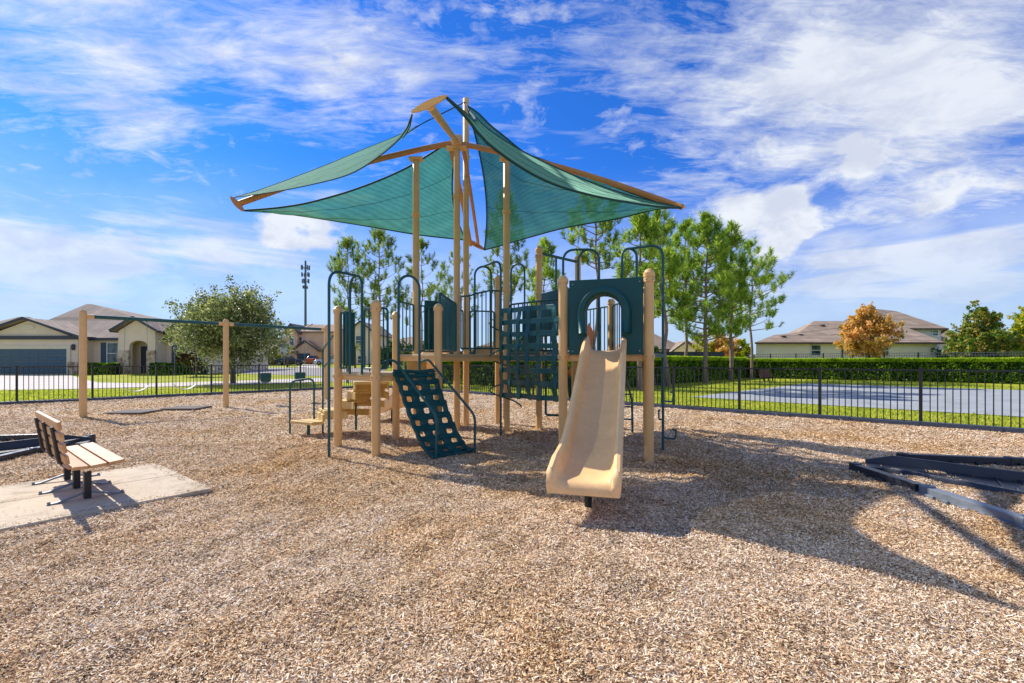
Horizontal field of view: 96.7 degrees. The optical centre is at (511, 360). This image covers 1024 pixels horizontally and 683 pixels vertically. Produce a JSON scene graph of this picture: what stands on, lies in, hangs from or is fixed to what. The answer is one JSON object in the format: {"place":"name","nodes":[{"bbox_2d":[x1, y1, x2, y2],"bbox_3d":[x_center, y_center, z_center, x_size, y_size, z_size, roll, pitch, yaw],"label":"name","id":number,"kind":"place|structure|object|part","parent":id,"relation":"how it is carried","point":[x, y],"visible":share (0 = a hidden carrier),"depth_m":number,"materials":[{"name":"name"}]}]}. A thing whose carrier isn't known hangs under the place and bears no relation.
{"place":"outdoors","nodes":[
{"label":"outdoors","id":0,"kind":"place"},
{"bbox_2d":[0,375,100,389],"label":"driveway","id":1,"kind":"structure","parent":0,"point":[43,381],"depth_m":28.41,"materials":[{"name":"grey concrete"}]},
{"bbox_2d":[97,378,321,387],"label":"sidewalk","id":2,"kind":"structure","parent":0,"point":[110,385],"depth_m":28.09,"materials":[{"name":"grey concrete"}]},
{"bbox_2d":[219,367,384,375],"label":"street","id":3,"kind":"structure","parent":0,"point":[269,370],"depth_m":47.56,"materials":[{"name":"grey asphalt"}]},
{"bbox_2d":[280,343,288,364],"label":"stop sign","id":4,"kind":"object","parent":3,"relation":"on","point":[283,350],"visible":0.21,"depth_m":42.94,"materials":[{"name":"grey metal"}]},
{"bbox_2d":[296,364,319,367],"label":"driveway","id":5,"kind":"structure","parent":0,"point":[306,365],"depth_m":65.25,"materials":[{"name":"grey concrete"}]},
{"bbox_2d":[331,376,355,381],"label":"street","id":6,"kind":"structure","parent":0,"point":[332,379],"depth_m":31.81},
{"bbox_2d":[0,388,1023,682],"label":"mulch bed","id":7,"kind":"object","parent":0,"point":[450,404],"visible":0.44,"depth_m":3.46,"materials":[{"name":"brown wood"}]},
{"bbox_2d":[0,433,37,440],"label":"border timber","id":8,"kind":"object","parent":7,"relation":"on","point":[6,437],"visible":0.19,"depth_m":7.83,"materials":[{"name":"black plastic"}]},
{"bbox_2d":[0,435,90,453],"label":"access ramp","id":9,"kind":"structure","parent":7,"relation":"on","point":[10,446],"depth_m":7.00,"materials":[{"name":"black plastic"}]},
{"bbox_2d":[0,434,95,460],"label":"border timber","id":10,"kind":"object","parent":7,"relation":"on","point":[19,453],"visible":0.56,"depth_m":6.51,"materials":[{"name":"black plastic"}]},
{"bbox_2d":[0,463,210,531],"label":"concrete pad","id":11,"kind":"object","parent":7,"relation":"on","point":[140,483],"visible":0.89,"depth_m":4.58,"materials":[{"name":"beige concrete"}]},
{"bbox_2d":[31,411,124,505],"bbox_3d":[-4.532,0.946,4.746,1.490,0.795,0.561,0,0,38],"label":"park bench","id":12,"kind":"object","parent":11,"relation":"on","point":[76,459],"visible":1,"depth_m":4.57,"materials":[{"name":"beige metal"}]},
{"bbox_2d":[103,409,162,414],"bbox_3d":[-10.118,1.360,12.180,0.950,0.050,0.800,0,0,-3],"label":"rubber mat","id":13,"kind":"object","parent":7,"relation":"on","point":[136,411],"visible":0.94,"depth_m":12.03,"materials":[{"name":"grey rubber"}]},
{"bbox_2d":[0,386,352,404],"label":"play border","id":14,"kind":"object","parent":7,"relation":"on","point":[132,397],"visible":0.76,"depth_m":17.31,"materials":[{"name":"plastic"}]},
{"bbox_2d":[0,364,370,401],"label":"picket fence","id":15,"kind":"object","parent":7,"relation":"on","point":[16,367],"visible":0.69,"depth_m":17.35,"materials":[{"name":"black metal"}]},
{"bbox_2d":[161,406,211,409],"bbox_3d":[-9.420,1.360,13.188,0.950,0.050,0.800,0,0,-3],"label":"rubber mat","id":16,"kind":"object","parent":7,"relation":"on","point":[186,407],"visible":0.89,"depth_m":13.06,"materials":[{"name":"grey rubber"}]},
{"bbox_2d":[79,310,326,416],"bbox_3d":[-8.519,0.100,13.553,0.150,2.700,6.385,0,0,40],"label":"swing set","id":17,"kind":"object","parent":7,"relation":"on","point":[84,316],"visible":0.84,"depth_m":12.54,"materials":[{"name":"beige metal"}]},
{"bbox_2d":[123,320,148,391],"bbox_3d":[-9.875,-0.155,11.955,0.130,1.910,0.530,0,0,40],"label":"belt swing","id":18,"kind":"object","parent":17,"relation":"hanging from","point":[123,372],"visible":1,"depth_m":11.90,"materials":[{"name":"black metal"}]},
{"bbox_2d":[173,323,195,389],"bbox_3d":[-9.179,-0.155,12.776,0.130,1.910,0.530,0,0,40],"label":"belt swing","id":19,"kind":"object","parent":17,"relation":"hanging from","point":[195,362],"visible":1,"depth_m":12.82,"materials":[{"name":"black metal"}]},
{"bbox_2d":[260,327,270,382],"bbox_3d":[-7.799,-0.215,14.402,0.330,1.790,0.322,0,0,0],"label":"bucket swing","id":20,"kind":"object","parent":17,"relation":"hanging from","point":[265,377],"visible":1,"depth_m":14.28,"materials":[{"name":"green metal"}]},
{"bbox_2d":[295,329,305,380],"bbox_3d":[-7.093,-0.215,15.234,0.330,1.790,0.322,0,0,0],"label":"bucket swing","id":21,"kind":"object","parent":17,"relation":"hanging from","point":[300,375],"visible":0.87,"depth_m":15.11,"materials":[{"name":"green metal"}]},
{"bbox_2d":[230,95,685,431],"bbox_3d":[-0.875,-2.075,8.200,5.738,7.050,5.954,0,0,44],"label":"shade canopy","id":22,"kind":"object","parent":7,"relation":"on","point":[527,195],"visible":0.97,"depth_m":8.87,"materials":[{"name":"green mesh fabric"},{"name":"tan steel"}]},
{"bbox_2d":[289,245,676,508],"bbox_3d":[-0.279,-0.423,7.883,7.504,3.746,5.275,0,0,43],"label":"play structure","id":23,"kind":"object","parent":7,"relation":"on","point":[586,461],"visible":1,"depth_m":6.76,"materials":[{"name":"beige metal"}]},
{"bbox_2d":[381,364,1023,427],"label":"picket fence","id":24,"kind":"object","parent":7,"relation":"on","point":[820,369],"visible":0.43,"depth_m":11.14,"materials":[{"name":"black metal"}]},
{"bbox_2d":[389,386,1023,433],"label":"play border","id":25,"kind":"object","parent":7,"relation":"on","point":[952,425],"visible":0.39,"depth_m":10.48,"materials":[{"name":"plastic"}]},
{"bbox_2d":[849,462,922,491],"bbox_3d":[4.234,1.341,5.194,0.150,0.167,1.009,0,0,2],"label":"border timber","id":26,"kind":"object","parent":7,"relation":"on","point":[883,476],"visible":0.59,"depth_m":5.12,"materials":[{"name":"black plastic"}]},
{"bbox_2d":[865,455,1023,493],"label":"access ramp","id":27,"kind":"structure","parent":7,"relation":"on","point":[893,464],"depth_m":5.28,"materials":[{"name":"black plastic"}]},
{"bbox_2d":[896,452,1023,466],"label":"border timber","id":28,"kind":"object","parent":7,"relation":"on","point":[1003,460],"visible":0.62,"depth_m":6.04,"materials":[{"name":"black plastic"}]},
{"bbox_2d":[919,484,1023,530],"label":"border timber","id":29,"kind":"object","parent":7,"relation":"on","point":[933,492],"visible":0.7,"depth_m":4.11,"materials":[{"name":"grey plastic"}]},
{"bbox_2d":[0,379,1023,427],"bbox_3d":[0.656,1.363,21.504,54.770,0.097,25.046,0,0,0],"label":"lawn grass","id":30,"kind":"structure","parent":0,"point":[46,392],"depth_m":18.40,"materials":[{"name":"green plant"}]},
{"bbox_2d":[0,363,1023,427],"bbox_3d":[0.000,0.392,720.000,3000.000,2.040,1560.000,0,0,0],"label":"ground","id":31,"kind":"structure","parent":0,"point":[135,379],"depth_m":25.20,"materials":[{"name":"green plant"}]},
{"bbox_2d":[0,317,30,323],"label":"house","id":32,"kind":"structure","parent":31,"relation":"on","point":[3,321],"depth_m":76.87,"materials":[{"name":"beige paint"}]},
{"bbox_2d":[87,362,121,374],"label":"hedge","id":33,"kind":"object","parent":31,"relation":"on","point":[110,370],"visible":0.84,"depth_m":40.80,"materials":[{"name":"green plant"}]},
{"bbox_2d":[0,304,267,373],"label":"house","id":34,"kind":"structure","parent":31,"relation":"on","point":[25,341],"depth_m":42.20,"materials":[{"name":"beige paint"}]},
{"bbox_2d":[0,349,65,373],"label":"garage door","id":35,"kind":"structure","parent":34,"relation":"in","point":[5,354],"depth_m":41.94,"materials":[{"name":"blue metal"}]},
{"bbox_2d":[106,342,117,362],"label":"window","id":36,"kind":"structure","parent":34,"relation":"in","point":[111,347],"depth_m":43.58,"materials":[{"name":"grey glass"}]},
{"bbox_2d":[141,346,146,372],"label":"front door","id":37,"kind":"structure","parent":34,"relation":"in","point":[143,348],"depth_m":43.50,"materials":[{"name":"black wood"}]},
{"bbox_2d":[148,361,208,374],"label":"hedge","id":38,"kind":"object","parent":31,"relation":"on","point":[176,370],"visible":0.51,"depth_m":40.77,"materials":[{"name":"green plant"}]},
{"bbox_2d":[173,344,208,375],"bbox_3d":[-26.365,-0.459,37.966,2.842,3.526,2.806,0,0,41],"label":"tall shrub","id":39,"kind":"object","parent":31,"relation":"on","point":[184,358],"visible":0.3,"depth_m":37.43,"materials":[{"name":"green plant"}]},
{"bbox_2d":[158,272,297,382],"bbox_3d":[-17.358,-2.085,28.358,7.356,7.069,7.892,0,0,-35],"label":"oak tree","id":40,"kind":"object","parent":31,"relation":"on","point":[235,308],"visible":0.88,"depth_m":27.09,"materials":[{"name":"green plant"}]},
{"bbox_2d":[268,349,280,364],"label":"round shrub","id":41,"kind":"object","parent":31,"relation":"on","point":[272,360],"visible":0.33,"depth_m":72.52,"materials":[{"name":"green plant"}]},
{"bbox_2d":[268,344,298,364],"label":"house","id":42,"kind":"structure","parent":31,"relation":"on","point":[292,353],"depth_m":81.36,"materials":[{"name":"beige paint"}]},
{"bbox_2d":[278,345,296,366],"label":"palm tree","id":43,"kind":"object","parent":31,"relation":"on","point":[290,348],"visible":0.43,"depth_m":62.05,"materials":[{"name":"green plant"}]},
{"bbox_2d":[274,356,305,364],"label":"parked car","id":44,"kind":"object","parent":31,"relation":"on","point":[291,361],"visible":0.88,"depth_m":71.24,"materials":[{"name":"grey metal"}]},
{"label":"window glass","id":45,"kind":"part","parent":44,"relation":"part of","materials":[{"name":"black glass"}]},
{"bbox_2d":[283,323,303,346],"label":"house","id":46,"kind":"structure","parent":31,"relation":"on","point":[294,342],"depth_m":85.00,"materials":[{"name":"beige paint"}]},
{"bbox_2d":[289,336,293,345],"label":"window","id":47,"kind":"structure","parent":46,"relation":"in","point":[291,342],"depth_m":84.97,"materials":[{"name":"grey glass"}]},
{"bbox_2d":[301,261,309,325],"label":"cell tower","id":48,"kind":"structure","parent":31,"relation":"on","point":[305,280],"depth_m":249.51,"materials":[{"name":"grey metal"}]},
{"bbox_2d":[305,356,319,363],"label":"parked car","id":49,"kind":"object","parent":31,"relation":"on","point":[310,359],"visible":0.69,"depth_m":79.59,"materials":[{"name":"red metal"}]},
{"bbox_2d":[291,324,342,363],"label":"house","id":50,"kind":"structure","parent":31,"relation":"on","point":[314,342],"depth_m":86.00,"materials":[{"name":"beige paint"}]},
{"bbox_2d":[297,353,309,363],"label":"garage door","id":51,"kind":"structure","parent":50,"relation":"in","point":[300,356],"depth_m":83.45,"materials":[{"name":"grey"}]},
{"bbox_2d":[314,356,333,364],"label":"parked car","id":52,"kind":"object","parent":31,"relation":"on","point":[318,361],"visible":0.41,"depth_m":74.76,"materials":[{"name":"silver metal"}]},
{"bbox_2d":[327,234,369,382],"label":"pine tree","id":53,"kind":"object","parent":31,"relation":"on","point":[345,242],"visible":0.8,"depth_m":28.78,"materials":[{"name":"green plant"}]},
{"bbox_2d":[354,343,360,367],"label":"palm tree","id":54,"kind":"object","parent":31,"relation":"on","point":[356,346],"visible":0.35,"depth_m":57.92,"materials":[{"name":"green plant"}]},
{"bbox_2d":[355,321,391,363],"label":"house","id":55,"kind":"structure","parent":31,"relation":"on","point":[358,336],"depth_m":80.00,"materials":[{"name":"beige paint"}]},
{"bbox_2d":[355,336,360,344],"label":"window","id":56,"kind":"structure","parent":55,"relation":"in","point":[357,338],"depth_m":79.98,"materials":[{"name":"white glass"}]},
{"bbox_2d":[357,356,365,362],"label":"window","id":57,"kind":"structure","parent":55,"relation":"in","point":[358,357],"depth_m":79.98,"materials":[{"name":"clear glass"}]},
{"bbox_2d":[345,227,411,320],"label":"pine tree","id":58,"kind":"object","parent":31,"relation":"on","point":[375,286],"visible":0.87,"depth_m":27.75,"materials":[{"name":"green plant"}]},
{"bbox_2d":[381,346,400,366],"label":"bush","id":59,"kind":"object","parent":31,"relation":"on","point":[390,353],"visible":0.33,"depth_m":60.97,"materials":[{"name":"green plant"}]},
{"bbox_2d":[384,337,411,365],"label":"bush","id":60,"kind":"object","parent":31,"relation":"on","point":[390,343],"visible":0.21,"depth_m":69.69,"materials":[{"name":"green plant"}]},
{"bbox_2d":[400,337,423,362],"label":"house","id":61,"kind":"structure","parent":31,"relation":"on","point":[407,343],"depth_m":92.30,"materials":[{"name":"beige paint"}]},
{"bbox_2d":[395,236,448,352],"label":"pine tree","id":62,"kind":"object","parent":31,"relation":"on","point":[422,244],"visible":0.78,"depth_m":28.30,"materials":[{"name":"green plant"}]},
{"bbox_2d":[435,248,483,319],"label":"pine tree","id":63,"kind":"object","parent":31,"relation":"on","point":[450,279],"visible":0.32,"depth_m":29.79,"materials":[{"name":"green plant"}]},
{"bbox_2d":[404,361,571,388],"bbox_3d":[-1.650,0.579,26.750,14.474,1.792,1.545,0,0,41],"label":"hedge","id":64,"kind":"object","parent":31,"relation":"on","point":[477,373],"visible":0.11,"depth_m":25.93,"materials":[{"name":"green plant"}]},
{"bbox_2d":[479,229,530,299],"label":"pine tree","id":65,"kind":"object","parent":31,"relation":"on","point":[515,279],"visible":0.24,"depth_m":26.69,"materials":[{"name":"green plant"}]},
{"bbox_2d":[525,236,565,353],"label":"pine tree","id":66,"kind":"object","parent":31,"relation":"on","point":[547,247],"visible":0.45,"depth_m":28.67,"materials":[{"name":"green plant"}]},
{"bbox_2d":[449,350,723,356],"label":"board fence","id":67,"kind":"object","parent":31,"relation":"on","point":[712,354],"visible":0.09,"depth_m":40.98,"materials":[{"name":"brown wood"}]},
{"bbox_2d":[560,218,626,349],"bbox_3d":[4.481,-4.174,24.417,3.594,11.270,3.310,0,0,-23],"label":"pine tree","id":68,"kind":"object","parent":31,"relation":"on","point":[605,227],"visible":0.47,"depth_m":24.45,"materials":[{"name":"green plant"}]},
{"bbox_2d":[610,211,667,390],"bbox_3d":[6.077,-2.941,21.590,2.719,8.798,2.676,0,0,42],"label":"pine tree","id":69,"kind":"object","parent":31,"relation":"on","point":[640,222],"visible":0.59,"depth_m":21.41,"materials":[{"name":"green plant"}]},
{"bbox_2d":[629,220,679,317],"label":"pine tree","id":70,"kind":"object","parent":31,"relation":"on","point":[666,294],"visible":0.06,"depth_m":30.68,"materials":[{"name":"green plant"}]},
{"bbox_2d":[654,345,659,352],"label":"bush","id":71,"kind":"object","parent":31,"relation":"on","point":[656,349],"visible":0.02,"depth_m":44.76,"materials":[{"name":"green plant"}]},
{"bbox_2d":[616,334,700,351],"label":"house","id":72,"kind":"structure","parent":31,"relation":"on","point":[675,346],"depth_m":61.69,"materials":[{"name":"beige paint"}]},
{"bbox_2d":[633,209,694,386],"bbox_3d":[8.169,-3.618,25.030,3.068,10.202,3.420,0,0,0],"label":"pine tree","id":73,"kind":"object","parent":31,"relation":"on","point":[673,261],"visible":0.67,"depth_m":24.59,"materials":[{"name":"green plant"}]},
{"bbox_2d":[625,355,747,387],"bbox_3d":[11.809,0.548,30.723,1.573,1.859,22.753,0,0,43],"label":"hedge","id":74,"kind":"object","parent":31,"relation":"on","point":[690,361],"visible":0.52,"depth_m":29.72,"materials":[{"name":"green plant"}]},
{"bbox_2d":[664,215,714,355],"bbox_3d":[12.603,-4.582,33.064,4.183,12.085,4.390,0,0,0],"label":"pine tree","id":75,"kind":"object","parent":31,"relation":"on","point":[683,225],"visible":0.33,"depth_m":32.72,"materials":[{"name":"green plant"}]},
{"bbox_2d":[691,331,716,351],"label":"maple tree","id":76,"kind":"object","parent":31,"relation":"on","point":[696,345],"visible":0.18,"depth_m":43.57,"materials":[{"name":"green plant"}]},
{"bbox_2d":[669,210,740,382],"bbox_3d":[12.371,-4.208,29.431,4.641,11.335,4.000,0,0,37],"label":"pine tree","id":77,"kind":"object","parent":31,"relation":"on","point":[717,240],"visible":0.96,"depth_m":28.89,"materials":[{"name":"green plant"}]},
{"bbox_2d":[700,335,740,356],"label":"autumn tree","id":78,"kind":"object","parent":31,"relation":"on","point":[722,344],"visible":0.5,"depth_m":42.13,"materials":[{"name":"orange plant"}]},
{"bbox_2d":[707,220,755,380],"bbox_3d":[15.551,-4.337,32.388,3.645,11.613,3.701,0,0,-40],"label":"pine tree","id":79,"kind":"object","parent":31,"relation":"on","point":[735,239],"visible":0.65,"depth_m":32.04,"materials":[{"name":"green plant"}]},
{"bbox_2d":[733,338,755,358],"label":"maple tree","id":80,"kind":"object","parent":31,"relation":"on","point":[745,348],"visible":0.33,"depth_m":41.33,"materials":[{"name":"green plant"}]},
{"bbox_2d":[720,236,795,379],"bbox_3d":[18.207,-4.032,34.421,5.825,10.976,5.792,0,0,0],"label":"pine tree","id":81,"kind":"object","parent":31,"relation":"on","point":[765,279],"visible":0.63,"depth_m":34.01,"materials":[{"name":"green plant"}]},
{"bbox_2d":[758,370,776,381],"bbox_3d":[16.993,0.996,30.214,1.500,0.795,0.561,0,0,-34],"label":"park bench","id":82,"kind":"object","parent":31,"relation":"on","point":[766,372],"visible":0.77,"depth_m":30.20,"materials":[{"name":"black metal"}]},
{"bbox_2d":[755,309,948,358],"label":"house","id":83,"kind":"structure","parent":31,"relation":"on","point":[817,339],"depth_m":42.14,"materials":[{"name":"beige paint"}]},
{"bbox_2d":[810,345,820,355],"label":"window","id":84,"kind":"structure","parent":83,"relation":"in","point":[814,349],"depth_m":41.98,"materials":[{"name":"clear glass"}]},
{"bbox_2d":[883,345,889,354],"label":"window","id":85,"kind":"structure","parent":83,"relation":"in","point":[886,349],"depth_m":41.96,"materials":[{"name":"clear glass"}]},
{"bbox_2d":[931,330,938,335],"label":"window","id":86,"kind":"structure","parent":83,"relation":"in","point":[933,332],"depth_m":49.48,"materials":[{"name":"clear glass"}]},
{"bbox_2d":[693,383,1023,416],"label":"sport court","id":87,"kind":"object","parent":31,"relation":"on","point":[964,400],"visible":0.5,"depth_m":17.38,"materials":[{"name":"concrete"}]},
{"bbox_2d":[736,385,1003,396],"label":"court markings","id":88,"kind":"object","parent":87,"relation":"on","point":[811,386],"visible":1,"depth_m":22.18,"materials":[{"name":"white paint"}]},
{"bbox_2d":[833,301,907,357],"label":"autumn tree","id":89,"kind":"object","parent":31,"relation":"on","point":[866,329],"visible":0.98,"depth_m":34.43,"materials":[{"name":"orange plant"}]},
{"bbox_2d":[746,351,1018,358],"bbox_3d":[34.108,0.390,28.218,36.175,2.040,0.085,0,0,43],"label":"fence","id":90,"kind":"object","parent":31,"relation":"on","point":[918,355],"visible":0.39,"depth_m":33.25,"materials":[{"name":"grey metal"}]},
{"bbox_2d":[745,356,1023,383],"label":"hedge","id":91,"kind":"object","parent":31,"relation":"on","point":[992,363],"visible":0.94,"depth_m":31.50,"materials":[{"name":"green plant"}]},
{"bbox_2d":[931,331,955,357],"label":"bush","id":92,"kind":"object","parent":31,"relation":"on","point":[944,356],"visible":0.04,"depth_m":41.54,"materials":[{"name":"green plant"}]},
{"bbox_2d":[941,332,957,349],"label":"house","id":93,"kind":"structure","parent":31,"relation":"on","point":[942,337],"depth_m":60.12,"materials":[{"name":"beige paint"}]},
{"bbox_2d":[941,300,1023,357],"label":"maple tree","id":94,"kind":"object","parent":31,"relation":"on","point":[986,333],"visible":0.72,"depth_m":33.02,"materials":[{"name":"green plant"}]},
{"bbox_2d":[1004,305,1023,357],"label":"maple tree","id":95,"kind":"object","parent":31,"relation":"on","point":[1018,321],"visible":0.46,"depth_m":33.59,"materials":[{"name":"green plant"}]},
{"bbox_2d":[0,0,1023,355],"label":"sky","id":96,"kind":"structure","parent":0,"point":[877,146],"materials":[{"name":"blue"}]}
]}

